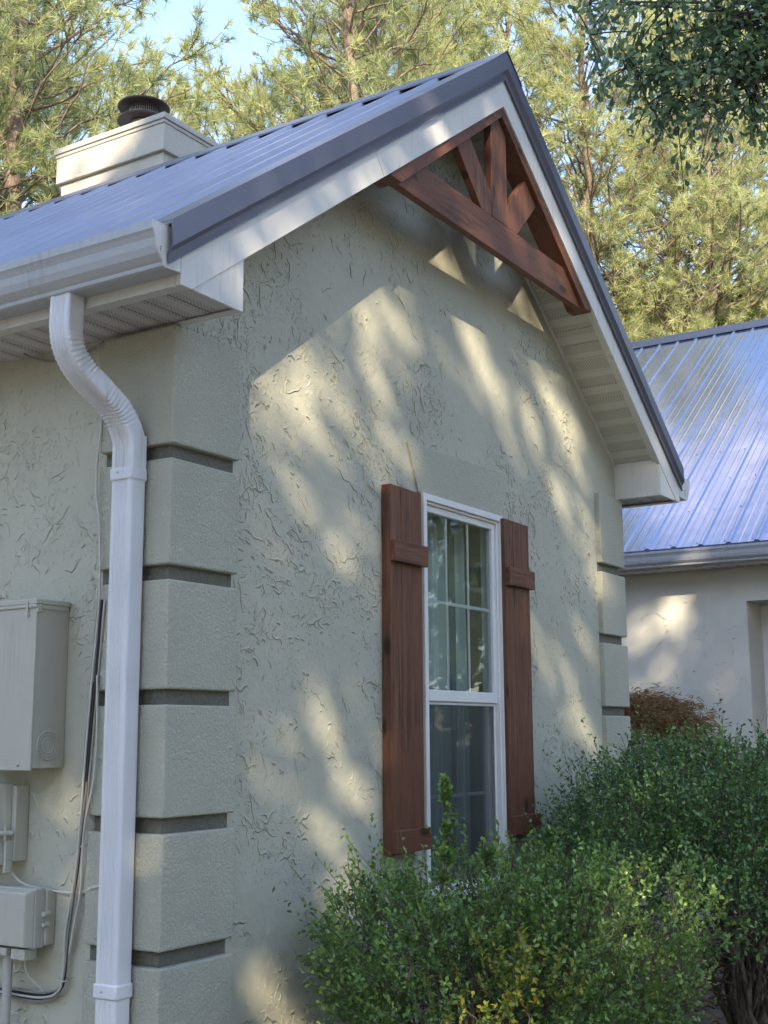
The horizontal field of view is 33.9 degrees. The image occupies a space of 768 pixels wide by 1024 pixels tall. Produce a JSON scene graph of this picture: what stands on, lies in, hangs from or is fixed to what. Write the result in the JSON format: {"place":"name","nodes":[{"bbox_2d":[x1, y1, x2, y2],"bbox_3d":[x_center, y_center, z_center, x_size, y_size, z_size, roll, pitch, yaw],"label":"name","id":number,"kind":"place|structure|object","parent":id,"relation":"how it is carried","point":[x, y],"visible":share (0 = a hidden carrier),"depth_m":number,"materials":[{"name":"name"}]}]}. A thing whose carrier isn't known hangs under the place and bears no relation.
{"place":"outdoors","nodes":[
{"label":"outdoors","id":0,"kind":"place"},
{"bbox_2d":[0,0,767,295],"label":"sky","id":1,"kind":"structure","parent":0,"point":[176,15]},
{"bbox_2d":[632,925,767,1023],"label":"ground","id":2,"kind":"structure","parent":0,"point":[709,1010],"depth_m":7.55,"materials":[{"name":"brown soil"}]},
{"bbox_2d":[0,0,102,215],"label":"pine tree","id":3,"kind":"object","parent":2,"relation":"on","point":[75,131],"visible":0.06,"depth_m":19.75,"materials":[{"name":"green plant"}]},
{"bbox_2d":[0,0,126,214],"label":"pine tree","id":4,"kind":"object","parent":2,"relation":"on","point":[18,165],"visible":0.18,"depth_m":15.48,"materials":[{"name":"green plant"}]},
{"bbox_2d":[0,0,177,208],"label":"pine tree","id":5,"kind":"object","parent":2,"relation":"on","point":[126,26],"visible":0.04,"depth_m":22.91,"materials":[{"name":"green plant"}]},
{"bbox_2d":[0,0,246,214],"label":"pine tree","id":6,"kind":"object","parent":2,"relation":"on","point":[16,123],"visible":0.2,"depth_m":15.57,"materials":[{"name":"green plant"}]},
{"bbox_2d":[92,53,218,135],"bbox_3d":[-3.692,-1.175,19.394,5.392,12.232,5.539,1,-10,-5],"label":"pine tree","id":7,"kind":"object","parent":2,"relation":"on","point":[171,106],"visible":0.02,"depth_m":20.02,"materials":[{"name":"green plant"}]},
{"bbox_2d":[159,71,238,142],"bbox_3d":[-3.859,-1.485,24.542,6.456,14.644,6.632,2,-10,-12],"label":"pine tree","id":8,"kind":"object","parent":2,"relation":"on","point":[214,109],"visible":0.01,"depth_m":25.34,"materials":[{"name":"green plant"}]},
{"bbox_2d":[197,59,310,143],"bbox_3d":[-2.038,-1.509,21.994,6.076,13.783,6.241,4,-11,-21],"label":"pine tree","id":9,"kind":"object","parent":2,"relation":"on","point":[261,88],"visible":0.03,"depth_m":22.75,"materials":[{"name":"green plant"}]},
{"bbox_2d":[0,50,689,1023],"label":"house","id":10,"kind":"structure","parent":2,"relation":"on","point":[388,452],"depth_m":4.88,"materials":[{"name":"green paint"}]},
{"bbox_2d":[0,955,12,1023],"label":"conduit pipe","id":11,"kind":"object","parent":10,"relation":"attached to","point":[6,989],"visible":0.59,"depth_m":4.16,"materials":[{"name":"grey paint"}]},
{"bbox_2d":[0,784,29,872],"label":"service box","id":12,"kind":"object","parent":10,"relation":"attached to","point":[14,806],"visible":1,"depth_m":4.29,"materials":[{"name":"green paint"}]},
{"bbox_2d":[0,884,55,960],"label":"phone box","id":13,"kind":"object","parent":10,"relation":"attached to","point":[27,920],"visible":1,"depth_m":4.15,"materials":[{"name":"green paint"}]},
{"bbox_2d":[14,961,44,993],"bbox_3d":[-1.170,1.532,4.152,0.111,0.118,0.023,0,-10,1],"label":"drop wire","id":14,"kind":"object","parent":13,"relation":"hanging from","point":[35,983],"visible":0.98,"depth_m":4.15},
{"bbox_2d":[0,598,70,770],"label":"meter box","id":15,"kind":"object","parent":10,"relation":"attached to","point":[33,653],"visible":1,"depth_m":4.25,"materials":[{"name":"green paint"}]},
{"bbox_2d":[0,345,105,1001],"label":"cable bundle","id":16,"kind":"object","parent":10,"relation":"attached to","point":[28,995],"visible":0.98,"depth_m":4.16,"materials":[{"name":"grey plastic"}]},
{"bbox_2d":[10,871,98,893],"bbox_3d":[-1.067,1.225,4.169,0.479,0.077,0.037,-6,-12,31],"label":"loose cable","id":17,"kind":"object","parent":10,"relation":"attached to","point":[28,885],"visible":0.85,"depth_m":4.19,"materials":[{"name":"grey plastic"}]},
{"bbox_2d":[23,341,103,361],"bbox_3d":[-1.151,-0.574,4.548,0.380,0.049,0.038,-6,-11,28],"label":"soffit cable","id":18,"kind":"object","parent":10,"relation":"attached to","point":[90,349],"visible":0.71,"depth_m":4.60,"materials":[{"name":"grey plastic"}]},
{"bbox_2d":[420,492,509,912],"bbox_3d":[0.312,0.906,5.853,0.299,2.050,1.130,-7,-12,32],"label":"window","id":19,"kind":"structure","parent":10,"relation":"in","point":[447,694],"depth_m":5.96,"materials":[{"name":"white plastic"}]},
{"bbox_2d":[253,0,514,119],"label":"pine tree","id":20,"kind":"object","parent":2,"relation":"on","point":[369,27],"visible":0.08,"depth_m":20.65,"materials":[{"name":"green plant"}]},
{"bbox_2d":[274,0,493,111],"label":"pine tree","id":21,"kind":"object","parent":2,"relation":"on","point":[293,58],"visible":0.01,"depth_m":25.90,"materials":[{"name":"green plant"}]},
{"bbox_2d":[164,0,642,338],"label":"pine tree","id":22,"kind":"object","parent":2,"relation":"on","point":[350,74],"visible":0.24,"depth_m":18.29,"materials":[{"name":"green plant"}]},
{"bbox_2d":[365,0,601,274],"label":"pine tree","id":23,"kind":"object","parent":2,"relation":"on","point":[479,54],"visible":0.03,"depth_m":23.53,"materials":[{"name":"green plant"}]},
{"bbox_2d":[272,772,757,1023],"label":"evergreen bush","id":24,"kind":"object","parent":2,"relation":"on","point":[503,987],"visible":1,"depth_m":4.20,"materials":[{"name":"green plant"}]},
{"bbox_2d":[451,0,684,339],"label":"pine tree","id":25,"kind":"object","parent":2,"relation":"on","point":[507,31],"visible":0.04,"depth_m":25.09,"materials":[{"name":"green plant"}]},
{"bbox_2d":[454,0,767,341],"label":"pine tree","id":26,"kind":"object","parent":2,"relation":"on","point":[591,115],"visible":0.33,"depth_m":21.43,"materials":[{"name":"green plant"}]},
{"bbox_2d":[501,689,767,1023],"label":"evergreen bush","id":27,"kind":"object","parent":2,"relation":"on","point":[740,805],"visible":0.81,"depth_m":5.55,"materials":[{"name":"green plant"}]},
{"bbox_2d":[559,0,767,188],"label":"oak tree","id":28,"kind":"object","parent":2,"relation":"on","point":[733,23],"visible":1,"depth_m":7.95,"materials":[{"name":"green plant"}]},
{"bbox_2d":[602,256,737,338],"bbox_3d":[5.534,0.312,25.685,5.491,11.400,5.383,-7,-12,32],"label":"understory tree","id":29,"kind":"object","parent":2,"relation":"on","point":[655,288],"depth_m":25.46,"materials":[{"name":"green plant"}]},
{"bbox_2d":[573,0,767,302],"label":"pine tree","id":30,"kind":"object","parent":2,"relation":"on","point":[713,168],"visible":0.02,"depth_m":28.53,"materials":[{"name":"green plant"}]},
{"bbox_2d":[574,0,767,340],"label":"pine tree","id":31,"kind":"object","parent":2,"relation":"on","point":[760,199],"visible":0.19,"depth_m":21.57,"materials":[{"name":"green plant"}]},
{"bbox_2d":[580,0,767,340],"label":"pine tree","id":32,"kind":"object","parent":2,"relation":"on","point":[671,247],"visible":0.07,"depth_m":23.59,"materials":[{"name":"green plant"}]},
{"bbox_2d":[624,682,750,901],"bbox_3d":[1.732,2.257,9.457,1.886,1.937,2.062,-7,-12,32],"label":"laceleaf maple","id":33,"kind":"object","parent":2,"relation":"on","point":[660,711],"visible":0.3,"depth_m":9.22,"materials":[{"name":"red plant"}]},
{"bbox_2d":[619,318,767,933],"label":"house wing","id":34,"kind":"structure","parent":2,"relation":"on","point":[694,572],"depth_m":10.65,"materials":[{"name":"blue metal"}]},
{"bbox_2d":[682,267,766,331],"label":"understory tree","id":35,"kind":"object","parent":2,"relation":"on","point":[739,295],"visible":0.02,"depth_m":24.11,"materials":[{"name":"green plant"}]},
{"bbox_2d":[716,101,767,318],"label":"pine tree","id":36,"kind":"object","parent":2,"relation":"on","point":[747,287],"visible":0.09,"depth_m":22.75,"materials":[{"name":"green plant"}]}
]}

